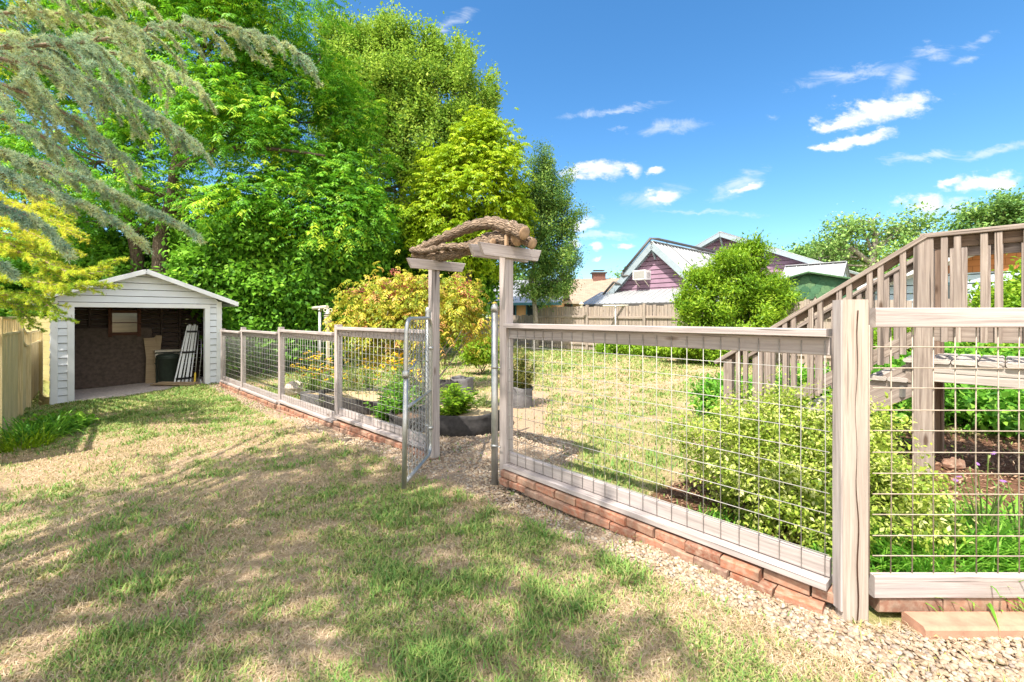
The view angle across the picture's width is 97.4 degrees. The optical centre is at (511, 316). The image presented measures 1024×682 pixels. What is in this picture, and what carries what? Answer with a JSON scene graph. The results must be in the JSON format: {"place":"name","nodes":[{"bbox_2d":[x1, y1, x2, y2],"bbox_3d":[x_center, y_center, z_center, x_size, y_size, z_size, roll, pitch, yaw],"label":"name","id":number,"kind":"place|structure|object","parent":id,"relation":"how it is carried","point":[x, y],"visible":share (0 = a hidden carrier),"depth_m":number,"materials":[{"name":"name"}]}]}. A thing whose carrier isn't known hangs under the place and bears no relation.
{"place":"outdoors","nodes":[
{"label":"outdoors","id":0,"kind":"place"},
{"bbox_2d":[0,317,1023,681],"bbox_3d":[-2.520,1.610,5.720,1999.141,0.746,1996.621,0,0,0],"label":"ground","id":1,"kind":"structure","parent":0,"point":[526,425],"depth_m":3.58,"materials":[{"name":"plant"}]},
{"bbox_2d":[0,317,42,440],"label":"privacy fence","id":2,"kind":"object","parent":1,"relation":"on","point":[21,367],"visible":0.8,"depth_m":8.02,"materials":[{"name":"brown wood"}]},
{"bbox_2d":[0,420,72,455],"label":"day lily","id":3,"kind":"object","parent":1,"relation":"on","point":[9,448],"visible":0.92,"depth_m":6.09,"materials":[{"name":"green plant"}]},
{"bbox_2d":[24,317,49,380],"bbox_3d":[-13.229,1.015,12.850,1.820,2.036,0.030,0,0,-16],"label":"board fence","id":4,"kind":"object","parent":1,"relation":"on","point":[46,355],"visible":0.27,"depth_m":12.82,"materials":[{"name":"yellow"}]},
{"bbox_2d":[0,406,98,447],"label":"day lily","id":5,"kind":"object","parent":1,"relation":"on","point":[28,428],"visible":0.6,"depth_m":6.55,"materials":[{"name":"green plant"}]},
{"bbox_2d":[9,407,97,432],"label":"ground ivy","id":6,"kind":"object","parent":1,"relation":"on","point":[77,422],"visible":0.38,"depth_m":7.11,"materials":[{"name":"green plant"}]},
{"bbox_2d":[0,0,129,333],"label":"golden cedar","id":7,"kind":"object","parent":1,"relation":"on","point":[37,258],"visible":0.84,"depth_m":6.52,"materials":[{"name":"yellow plant"}]},
{"bbox_2d":[0,210,215,340],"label":"leafy bush","id":8,"kind":"object","parent":1,"relation":"on","point":[108,249],"visible":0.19,"depth_m":15.51,"materials":[{"name":"green plant"}]},
{"bbox_2d":[0,0,225,274],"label":"walnut tree","id":9,"kind":"object","parent":1,"relation":"on","point":[126,215],"visible":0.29,"depth_m":14.82,"materials":[{"name":"green plant"}]},
{"bbox_2d":[29,269,238,405],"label":"garage","id":10,"kind":"structure","parent":1,"relation":"on","point":[98,351],"depth_m":11.04,"materials":[{"name":"white"}]},
{"bbox_2d":[108,308,140,336],"bbox_3d":[-9.809,0.150,11.403,0.050,0.710,0.635,0,0,45],"label":"window","id":11,"kind":"structure","parent":10,"relation":"in","point":[120,322],"depth_m":11.39,"materials":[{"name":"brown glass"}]},
{"bbox_2d":[144,335,161,383],"bbox_3d":[-9.289,1.095,11.662,0.208,1.230,0.380,0,0,45],"label":"plywood sheet","id":12,"kind":"object","parent":10,"relation":"on","point":[151,344],"visible":0.77,"depth_m":11.62,"materials":[{"name":"wood"}]},
{"bbox_2d":[154,353,180,381],"bbox_3d":[-8.796,1.310,11.527,0.524,0.760,0.519,0,0,0],"label":"trash can","id":13,"kind":"object","parent":10,"relation":"on","point":[167,364],"visible":0.73,"depth_m":11.35,"materials":[{"name":"green plastic"}]},
{"bbox_2d":[153,349,183,382],"bbox_3d":[-9.042,1.298,11.861,0.360,0.865,0.630,0,0,45],"label":"table","id":14,"kind":"object","parent":10,"relation":"on","point":[162,351],"visible":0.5,"depth_m":11.70,"materials":[{"name":"grey wood"}]},
{"bbox_2d":[150,384,201,385],"bbox_3d":[-8.305,1.682,11.113,1.265,0.030,0.130,0,0,5],"label":"plank","id":15,"kind":"object","parent":10,"relation":"on","point":[171,385],"visible":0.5,"depth_m":11.07,"materials":[{"name":"brown wood"}]},
{"bbox_2d":[153,383,194,385],"bbox_3d":[-8.283,1.650,11.021,1.048,0.030,0.130,0,0,10],"label":"plank","id":16,"kind":"object","parent":15,"relation":"on","point":[171,384],"visible":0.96,"depth_m":10.99,"materials":[{"name":"brown wood"}]},
{"bbox_2d":[158,381,197,383],"bbox_3d":[-8.213,1.618,11.064,0.922,0.030,0.130,0,0,4],"label":"plank","id":17,"kind":"object","parent":16,"relation":"on","point":[178,382],"visible":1,"depth_m":11.00,"materials":[{"name":"brown wood"}]},
{"bbox_2d":[174,324,197,381],"bbox_3d":[-8.197,0.938,11.343,0.258,1.491,0.692,0,0,0],"label":"door panel","id":18,"kind":"structure","parent":10,"relation":"on","point":[194,327],"depth_m":11.37,"materials":[{"name":"white paint"}]},
{"bbox_2d":[194,330,199,381],"bbox_3d":[-7.901,1.021,11.280,0.039,1.349,0.475,0,0,-22],"label":"broom","id":19,"kind":"object","parent":10,"relation":"in","point":[196,359],"visible":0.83,"depth_m":11.24,"materials":[{"name":"metal"}]},
{"bbox_2d":[0,0,323,282],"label":"blue cedar","id":20,"kind":"object","parent":1,"relation":"on","point":[42,58],"visible":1,"depth_m":3.45,"materials":[{"name":"green plant"}]},
{"bbox_2d":[30,0,407,275],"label":"walnut tree","id":21,"kind":"object","parent":1,"relation":"on","point":[321,174],"visible":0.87,"depth_m":13.92,"materials":[{"name":"green plant"}]},
{"bbox_2d":[149,192,309,369],"bbox_3d":[-8.304,-1.101,14.034,4.422,5.872,3.996,0,0,0],"label":"leafy bush","id":22,"kind":"object","parent":1,"relation":"on","point":[214,269],"visible":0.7,"depth_m":13.05,"materials":[{"name":"green plant"}]},
{"bbox_2d":[219,382,240,393],"bbox_3d":[-6.552,1.662,10.442,1.629,0.124,0.143,0,0,45],"label":"brick edging","id":23,"kind":"object","parent":1,"relation":"on","point":[230,388],"visible":0.72,"depth_m":10.32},
{"bbox_2d":[239,391,277,409],"bbox_3d":[-5.101,1.662,9.008,2.272,0.129,0.137,0,0,44],"label":"brick edging","id":24,"kind":"object","parent":1,"relation":"on","point":[267,403],"visible":0.7,"depth_m":8.83,"materials":[{"name":"brick"}]},
{"bbox_2d":[192,310,353,376],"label":"leafy bush","id":25,"kind":"object","parent":1,"relation":"on","point":[235,325],"visible":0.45,"depth_m":13.00,"materials":[{"name":"green plant"}]},
{"bbox_2d":[285,380,303,395],"bbox_3d":[-4.658,1.534,9.593,0.426,0.367,0.317,0,0,0],"label":"rock","id":26,"kind":"object","parent":1,"relation":"on","point":[295,389],"visible":0.56,"depth_m":9.49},
{"bbox_2d":[234,216,373,367],"bbox_3d":[-7.071,-0.665,14.765,4.512,4.946,4.090,0,0,42],"label":"leafy bush","id":27,"kind":"object","parent":1,"relation":"on","point":[307,284],"visible":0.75,"depth_m":13.42,"materials":[{"name":"green plant"}]},
{"bbox_2d":[276,404,332,427],"bbox_3d":[-3.420,1.632,7.349,2.271,0.151,0.138,0,0,45],"label":"brick edging","id":28,"kind":"object","parent":1,"relation":"on","point":[285,409],"visible":0.73,"depth_m":7.39,"materials":[{"name":"brick"}]},
{"bbox_2d":[286,350,332,390],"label":"yellow daisy","id":29,"kind":"object","parent":1,"relation":"on","point":[313,381],"visible":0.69,"depth_m":9.00,"materials":[{"name":"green plant"}]},
{"bbox_2d":[301,388,333,405],"bbox_3d":[-3.538,1.555,8.590,1.038,0.277,0.728,0,0,0],"label":"fabric bed","id":30,"kind":"object","parent":1,"relation":"on","point":[311,399],"visible":0.25,"depth_m":8.29,"materials":[{"name":"fabric"}]},
{"bbox_2d":[312,305,328,389],"bbox_3d":[-4.096,0.766,9.600,0.083,2.007,0.841,0,0,-41],"label":"clothesline pole","id":31,"kind":"object","parent":1,"relation":"on","point":[319,308],"visible":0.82,"depth_m":9.58,"materials":[{"name":"metal"}]},
{"bbox_2d":[220,324,425,450],"bbox_3d":[-4.029,0.957,8.013,8.796,1.686,0.127,0,0,45],"label":"wire fence","id":32,"kind":"object","parent":1,"relation":"on","point":[382,427],"visible":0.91,"depth_m":6.57,"materials":[{"name":"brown wood"}]},
{"bbox_2d":[323,308,332,387],"bbox_3d":[-3.762,0.787,9.200,0.174,1.925,0.174,0,0,-45],"label":"post","id":33,"kind":"object","parent":1,"relation":"on","point":[327,313],"visible":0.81,"depth_m":9.18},
{"bbox_2d":[312,359,357,388],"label":"yellow daisy","id":34,"kind":"object","parent":1,"relation":"on","point":[331,386],"visible":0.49,"depth_m":8.62,"materials":[{"name":"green plant"}]},
{"bbox_2d":[286,192,406,363],"bbox_3d":[-5.546,-1.216,15.219,4.003,5.996,4.048,0,0,0],"label":"leafy bush","id":35,"kind":"object","parent":1,"relation":"on","point":[368,266],"visible":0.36,"depth_m":14.57,"materials":[{"name":"green plant"}]},
{"bbox_2d":[318,385,382,402],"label":"ground herb","id":36,"kind":"object","parent":1,"relation":"on","point":[360,390],"visible":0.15,"depth_m":8.09,"materials":[{"name":"green plant"}]},
{"bbox_2d":[343,350,371,390],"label":"sage plant","id":37,"kind":"object","parent":1,"relation":"on","point":[352,385],"visible":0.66,"depth_m":8.59,"materials":[{"name":"green plant"}]},
{"bbox_2d":[318,388,410,414],"bbox_3d":[-2.610,1.487,8.006,1.957,0.301,1.078,0,0,30],"label":"fabric bed","id":38,"kind":"object","parent":1,"relation":"on","point":[354,400],"visible":0.3,"depth_m":7.70,"materials":[{"name":"fabric"}]},
{"bbox_2d":[357,357,380,387],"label":"yellow daisy","id":39,"kind":"object","parent":1,"relation":"on","point":[367,379],"visible":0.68,"depth_m":8.97,"materials":[{"name":"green plant"}]},
{"bbox_2d":[332,420,425,458],"bbox_3d":[-1.737,1.542,5.689,2.273,0.149,0.134,0,0,45],"label":"brick edging","id":40,"kind":"object","parent":1,"relation":"on","point":[343,427],"visible":0.68,"depth_m":5.77,"materials":[{"name":"brick"}]},
{"bbox_2d":[365,382,398,420],"bbox_3d":[-1.935,1.332,6.872,0.596,0.636,0.576,0,0,0],"label":"tall vegetable","id":41,"kind":"object","parent":1,"relation":"on","point":[385,417],"visible":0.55,"depth_m":6.84,"materials":[{"name":"green plant"}]},
{"bbox_2d":[372,351,421,395],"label":"yellow daisy","id":42,"kind":"object","parent":1,"relation":"on","point":[398,368],"visible":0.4,"depth_m":7.90,"materials":[{"name":"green plant"}]},
{"bbox_2d":[380,376,424,421],"bbox_3d":[-1.593,1.232,6.516,0.640,0.796,0.728,0,0,45],"label":"tall vegetable","id":43,"kind":"object","parent":1,"relation":"on","point":[398,404],"visible":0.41,"depth_m":6.44,"materials":[{"name":"green plant"}]},
{"bbox_2d":[387,406,424,432],"bbox_3d":[-1.311,1.437,6.292,0.787,0.278,0.792,0,0,0],"label":"fabric bed","id":44,"kind":"object","parent":1,"relation":"on","point":[398,421],"visible":0.26,"depth_m":5.97,"materials":[{"name":"fabric"}]},
{"bbox_2d":[305,0,507,347],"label":"poplar tree","id":45,"kind":"object","parent":1,"relation":"on","point":[405,76],"visible":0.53,"depth_m":20.10,"materials":[{"name":"green plant"}]},
{"bbox_2d":[320,250,499,392],"bbox_3d":[-2.003,0.180,9.429,4.038,3.074,2.440,0,0,0],"label":"bush","id":46,"kind":"object","parent":1,"relation":"on","point":[393,307],"visible":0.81,"depth_m":9.29,"materials":[{"name":"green plant"}]},
{"bbox_2d":[425,307,429,454],"bbox_3d":[-0.907,0.815,4.880,0.105,1.850,0.063,0,0,68],"label":"pipe post","id":47,"kind":"object","parent":1,"relation":"on","point":[427,308],"visible":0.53,"depth_m":4.88,"materials":[{"name":"metal"}]},
{"bbox_2d":[411,383,446,401],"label":"ground herb","id":48,"kind":"object","parent":1,"relation":"on","point":[421,392],"visible":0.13,"depth_m":8.37,"materials":[{"name":"green plant"}]},
{"bbox_2d":[358,202,517,352],"bbox_3d":[-3.639,-1.520,18.485,7.800,6.470,4.560,0,0,0],"label":"leafy bush","id":49,"kind":"object","parent":1,"relation":"on","point":[490,288],"visible":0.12,"depth_m":17.57,"materials":[{"name":"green plant"}]},
{"bbox_2d":[440,379,457,396],"bbox_3d":[-1.325,1.423,8.903,0.517,0.348,0.500,0,0,0],"label":"grow bag","id":50,"kind":"object","parent":1,"relation":"on","point":[443,383],"visible":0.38,"depth_m":8.69,"materials":[{"name":"black fabric"}]},
{"bbox_2d":[440,329,466,366],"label":"shrub","id":51,"kind":"object","parent":1,"relation":"on","point":[448,346],"visible":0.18,"depth_m":14.34,"materials":[{"name":"green plant"}]},
{"bbox_2d":[418,400,499,436],"bbox_3d":[-0.669,1.390,6.334,1.239,0.302,1.245,0,0,0],"label":"fabric bed","id":52,"kind":"object","parent":1,"relation":"on","point":[474,421],"visible":0.32,"depth_m":5.75,"materials":[{"name":"fabric"}]},
{"bbox_2d":[440,383,484,415],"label":"bean plant","id":53,"kind":"object","parent":52,"relation":"on","point":[456,401],"visible":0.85,"depth_m":5.95,"materials":[{"name":"green plant"}]},
{"bbox_2d":[468,391,499,408],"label":"grassy herb","id":54,"kind":"object","parent":52,"relation":"on","point":[482,404],"visible":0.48,"depth_m":6.50,"materials":[{"name":"green plant"}]},
{"bbox_2d":[450,375,474,393],"bbox_3d":[-1.006,1.392,9.154,0.483,0.371,0.458,0,0,0],"label":"grow bag","id":55,"kind":"object","parent":1,"relation":"on","point":[464,381],"visible":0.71,"depth_m":8.99,"materials":[{"name":"grey fabric"}]},
{"bbox_2d":[388,104,539,357],"bbox_3d":[-1.790,-2.982,17.163,5.702,9.657,4.397,0,0,17],"label":"lime tree","id":56,"kind":"object","parent":1,"relation":"on","point":[481,171],"visible":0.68,"depth_m":16.34,"materials":[{"name":"green plant"}]},
{"bbox_2d":[406,242,540,484],"bbox_3d":[-0.438,0.540,4.453,0.730,2.320,1.321,0,0,-42],"label":"garden arbor","id":57,"kind":"object","parent":1,"relation":"on","point":[506,256],"visible":0.84,"depth_m":4.01,"materials":[{"name":"brown wood"}]},
{"bbox_2d":[402,310,432,488],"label":"chain link gate","id":58,"kind":"structure","parent":57,"relation":"attached to","point":[406,372],"depth_m":4.15,"materials":[{"name":"metal"}]},
{"bbox_2d":[409,216,536,261],"bbox_3d":[-0.494,-0.762,4.511,0.286,0.352,1.890,0,0,-43],"label":"gnarled log","id":59,"kind":"object","parent":57,"relation":"on","point":[513,233],"visible":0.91,"depth_m":4.28,"materials":[{"name":"brown wood"}]},
{"bbox_2d":[1,418,945,681],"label":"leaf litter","id":60,"kind":"object","parent":1,"relation":"on","point":[699,650],"visible":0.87,"depth_m":2.24,"materials":[{"name":"brown plant"}]},
{"bbox_2d":[455,332,499,374],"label":"shrub","id":61,"kind":"object","parent":1,"relation":"on","point":[472,359],"visible":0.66,"depth_m":11.96,"materials":[{"name":"green plant"}]},
{"bbox_2d":[491,303,500,486],"bbox_3d":[-0.148,0.795,4.000,0.070,1.830,0.111,0,0,-20],"label":"pipe post","id":62,"kind":"object","parent":1,"relation":"on","point":[494,392],"visible":0.94,"depth_m":4.00,"materials":[{"name":"metal"}]},
{"bbox_2d":[513,385,533,408],"bbox_3d":[0.135,1.343,7.593,0.466,0.371,0.435,0,0,0],"label":"grow bag","id":63,"kind":"object","parent":1,"relation":"on","point":[521,399],"visible":0.52,"depth_m":7.41,"materials":[{"name":"grey fabric"}]},
{"bbox_2d":[499,341,542,388],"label":"bushy pot plant","id":64,"kind":"object","parent":63,"relation":"in","point":[521,373],"visible":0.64,"depth_m":7.51,"materials":[{"name":"green plant"}]},
{"bbox_2d":[488,280,569,340],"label":"house","id":65,"kind":"structure","parent":1,"relation":"on","point":[521,308],"depth_m":26.99,"materials":[{"name":"metal"}]},
{"bbox_2d":[526,305,540,315],"bbox_3d":[1.308,-0.350,26.826,1.040,0.880,0.060,0,0,13],"label":"window","id":66,"kind":"structure","parent":65,"relation":"in","point":[529,310],"depth_m":26.88,"materials":[{"name":"black glass"}]},
{"bbox_2d":[508,138,593,349],"bbox_3d":[1.405,-2.955,18.564,4.090,9.072,2.884,0,0,0],"label":"willowy tree","id":67,"kind":"object","parent":1,"relation":"on","point":[552,202],"visible":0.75,"depth_m":18.24,"materials":[{"name":"green plant"}]},
{"bbox_2d":[483,264,625,317],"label":"distant bush","id":68,"kind":"object","parent":1,"relation":"on","point":[617,275],"visible":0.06,"depth_m":45.64,"materials":[{"name":"green plant"}]},
{"bbox_2d":[591,343,621,354],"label":"plant","id":69,"kind":"object","parent":1,"relation":"on","point":[600,349],"visible":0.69,"depth_m":16.06,"materials":[{"name":"green plant"}]},
{"bbox_2d":[207,384,1023,681],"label":"gravel","id":70,"kind":"structure","parent":1,"relation":"on","point":[834,624],"depth_m":2.24,"materials":[{"name":"gravel"}]},
{"bbox_2d":[603,305,627,324],"bbox_3d":[3.818,0.504,16.600,0.921,1.903,0.083,0,0,5],"label":"clothesline pole","id":71,"kind":"object","parent":1,"relation":"on","point":[615,306],"visible":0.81,"depth_m":16.57,"materials":[{"name":"metal"}]},
{"bbox_2d":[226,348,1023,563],"bbox_3d":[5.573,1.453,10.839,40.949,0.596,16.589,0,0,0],"label":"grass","id":72,"kind":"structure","parent":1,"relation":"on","point":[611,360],"depth_m":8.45,"materials":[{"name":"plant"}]},
{"bbox_2d":[613,344,644,354],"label":"plant","id":73,"kind":"object","parent":1,"relation":"on","point":[625,349],"visible":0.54,"depth_m":15.75,"materials":[{"name":"green plant"}]},
{"bbox_2d":[636,345,676,357],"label":"plant","id":74,"kind":"object","parent":1,"relation":"on","point":[648,350],"visible":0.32,"depth_m":14.69,"materials":[{"name":"green plant"}]},
{"bbox_2d":[499,469,833,613],"bbox_3d":[0.737,1.401,3.062,0.179,0.128,2.415,0,0,-44],"label":"brick edging","id":75,"kind":"object","parent":1,"relation":"on","point":[765,580],"visible":0.8,"depth_m":2.70,"materials":[{"name":"brick"}]},
{"bbox_2d":[583,237,754,347],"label":"purple house","id":76,"kind":"structure","parent":1,"relation":"on","point":[660,260],"depth_m":19.06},
{"bbox_2d":[633,270,650,286],"bbox_3d":[5.537,-1.629,19.181,0.469,0.682,0.608,0,0,-42],"label":"air conditioner","id":77,"kind":"object","parent":76,"relation":"attached to","point":[639,275],"visible":1,"depth_m":19.00,"materials":[{"name":"plastic"}]},
{"bbox_2d":[653,346,709,362],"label":"plant","id":78,"kind":"object","parent":1,"relation":"on","point":[678,352],"visible":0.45,"depth_m":13.04,"materials":[{"name":"green plant"}]},
{"bbox_2d":[503,299,868,623],"bbox_3d":[0.816,0.744,3.042,0.139,1.652,2.521,0,0,-43],"label":"wire fence","id":79,"kind":"object","parent":1,"relation":"on","point":[843,570],"visible":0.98,"depth_m":2.38,"materials":[{"name":"brown wood"}]},
{"bbox_2d":[473,299,976,365],"bbox_3d":[3.349,0.641,17.374,0.114,2.221,24.000,0,0,-42],"label":"board fence","id":80,"kind":"object","parent":1,"relation":"on","point":[661,316],"visible":0.16,"depth_m":17.12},
{"bbox_2d":[687,501,780,538],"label":"grassy weed","id":81,"kind":"object","parent":1,"relation":"on","point":[715,514],"visible":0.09,"depth_m":3.15,"materials":[{"name":"green plant"}]},
{"bbox_2d":[665,227,808,366],"bbox_3d":[6.396,-0.511,12.867,3.820,3.957,2.912,0,0,22],"label":"bright bush","id":82,"kind":"object","parent":1,"relation":"on","point":[745,285],"visible":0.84,"depth_m":12.51,"materials":[{"name":"green plant"}]},
{"bbox_2d":[650,373,931,556],"bbox_3d":[1.992,0.985,3.304,1.697,1.104,1.662,0,0,-33],"label":"variegated bush","id":83,"kind":"object","parent":1,"relation":"on","point":[790,474],"visible":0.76,"depth_m":3.10,"materials":[{"name":"green plant"}]},
{"bbox_2d":[678,360,911,444],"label":"green undergrowth","id":84,"kind":"object","parent":1,"relation":"on","point":[715,388],"visible":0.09,"depth_m":6.13,"materials":[{"name":"green plant"}]},
{"bbox_2d":[779,271,874,360],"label":"garden shed","id":85,"kind":"structure","parent":1,"relation":"on","point":[815,285],"depth_m":13.82,"materials":[{"name":"green"}]},
{"bbox_2d":[783,261,850,277],"bbox_3d":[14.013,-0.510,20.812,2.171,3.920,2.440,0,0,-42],"label":"shed roof","id":86,"kind":"structure","parent":85,"relation":"attached to","point":[839,268],"depth_m":20.41,"materials":[{"name":"metal"}]},
{"bbox_2d":[658,431,1023,548],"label":"mulch","id":87,"kind":"object","parent":1,"relation":"on","point":[936,463],"visible":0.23,"depth_m":3.85,"materials":[{"name":"brown wood"}]},
{"bbox_2d":[941,457,965,469],"bbox_3d":[3.822,1.276,3.898,0.180,0.106,0.123,0,0,0],"label":"rock","id":88,"kind":"object","parent":87,"relation":"on","point":[948,463],"visible":0.94,"depth_m":3.87,"materials":[{"name":"stone"}]},
{"bbox_2d":[714,223,1023,475],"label":"wooden deck","id":89,"kind":"structure","parent":1,"relation":"on","point":[931,254],"depth_m":3.86,"materials":[{"name":"brown wood"}]},
{"bbox_2d":[772,233,968,293],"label":"distant hedge","id":90,"kind":"object","parent":1,"relation":"on","point":[796,250],"visible":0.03,"depth_m":40.87,"materials":[{"name":"green plant"}]},
{"bbox_2d":[801,200,951,278],"bbox_3d":[24.462,-3.143,29.783,10.183,8.936,5.554,0,0,0],"label":"distant tree","id":91,"kind":"object","parent":1,"relation":"on","point":[828,248],"visible":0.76,"depth_m":29.65,"materials":[{"name":"green plant"}]},
{"bbox_2d":[796,529,970,611],"bbox_3d":[2.015,1.373,2.523,0.776,0.231,0.786,0,0,39],"label":"grassy weed","id":92,"kind":"object","parent":1,"relation":"on","point":[871,561],"visible":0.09,"depth_m":2.57,"materials":[{"name":"green plant"}]},
{"bbox_2d":[790,342,1023,437],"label":"green undergrowth","id":93,"kind":"object","parent":1,"relation":"on","point":[987,399],"visible":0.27,"depth_m":5.15,"materials":[{"name":"green plant"}]},
{"bbox_2d":[818,495,1023,629],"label":"grassy weed","id":94,"kind":"object","parent":1,"relation":"on","point":[946,565],"visible":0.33,"depth_m":2.53,"materials":[{"name":"green plant"}]},
{"bbox_2d":[870,440,985,563],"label":"variegated bush","id":95,"kind":"object","parent":1,"relation":"on","point":[923,504],"visible":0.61,"depth_m":2.79,"materials":[{"name":"green plant"}]},
{"bbox_2d":[857,253,1020,307],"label":"blue house","id":96,"kind":"structure","parent":1,"relation":"on","point":[974,269],"depth_m":10.16,"materials":[{"name":"metal"}]},
{"bbox_2d":[869,594,1023,612],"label":"brick edging","id":97,"kind":"object","parent":1,"relation":"on","point":[899,605],"visible":0.53,"depth_m":2.15,"materials":[{"name":"brick"}]},
{"bbox_2d":[869,308,1023,597],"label":"wire fence","id":98,"kind":"object","parent":97,"relation":"on","point":[933,584],"visible":0.96,"depth_m":2.15,"materials":[{"name":"brown wood"}]},
{"bbox_2d":[871,254,1023,372],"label":"climbing shrub","id":99,"kind":"object","parent":1,"relation":"on","point":[1012,293],"visible":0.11,"depth_m":7.56,"materials":[{"name":"green plant"}]},
{"bbox_2d":[901,612,1023,641],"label":"paving slab","id":100,"kind":"structure","parent":1,"relation":"on","point":[946,625],"depth_m":2.04,"materials":[{"name":"stone"}]},
{"bbox_2d":[910,492,1023,567],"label":"broad weed","id":101,"kind":"object","parent":1,"relation":"on","point":[1004,530],"visible":0.38,"depth_m":2.58,"materials":[{"name":"green plant"}]},
{"bbox_2d":[923,483,1023,571],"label":"grassy weed","id":102,"kind":"object","parent":1,"relation":"on","point":[1002,528],"visible":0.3,"depth_m":2.67,"materials":[{"name":"green plant"}]},
{"bbox_2d":[935,183,1023,231],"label":"distant tree","id":103,"kind":"object","parent":1,"relation":"on","point":[1004,208],"visible":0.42,"depth_m":26.75,"materials":[{"name":"green plant"}]},
{"bbox_2d":[953,453,1006,541],"bbox_3d":[2.866,1.150,2.716,0.311,0.682,0.196,0,0,0],"label":"purple verbena","id":104,"kind":"object","parent":1,"relation":"on","point":[993,518],"visible":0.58,"depth_m":2.71,"materials":[{"name":"green plant"}]},
{"bbox_2d":[1000,480,1023,542],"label":"dark stemmed plant","id":105,"kind":"object","parent":1,"relation":"on","point":[1009,508],"visible":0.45,"depth_m":2.73,"materials":[{"name":"green plant"}]},
{"bbox_2d":[0,0,1023,315],"label":"sky","id":106,"kind":"structure","parent":0,"point":[689,122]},
{"bbox_2d":[562,270,618,323],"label":"tan roofed house","id":107,"kind":"structure","parent":0,"point":[598,282],"depth_m":32.30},
{"bbox_2d":[691,231,858,277],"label":"purple house","id":108,"kind":"structure","parent":0,"point":[718,240],"depth_m":24.81,"materials":[{"name":"metal"}]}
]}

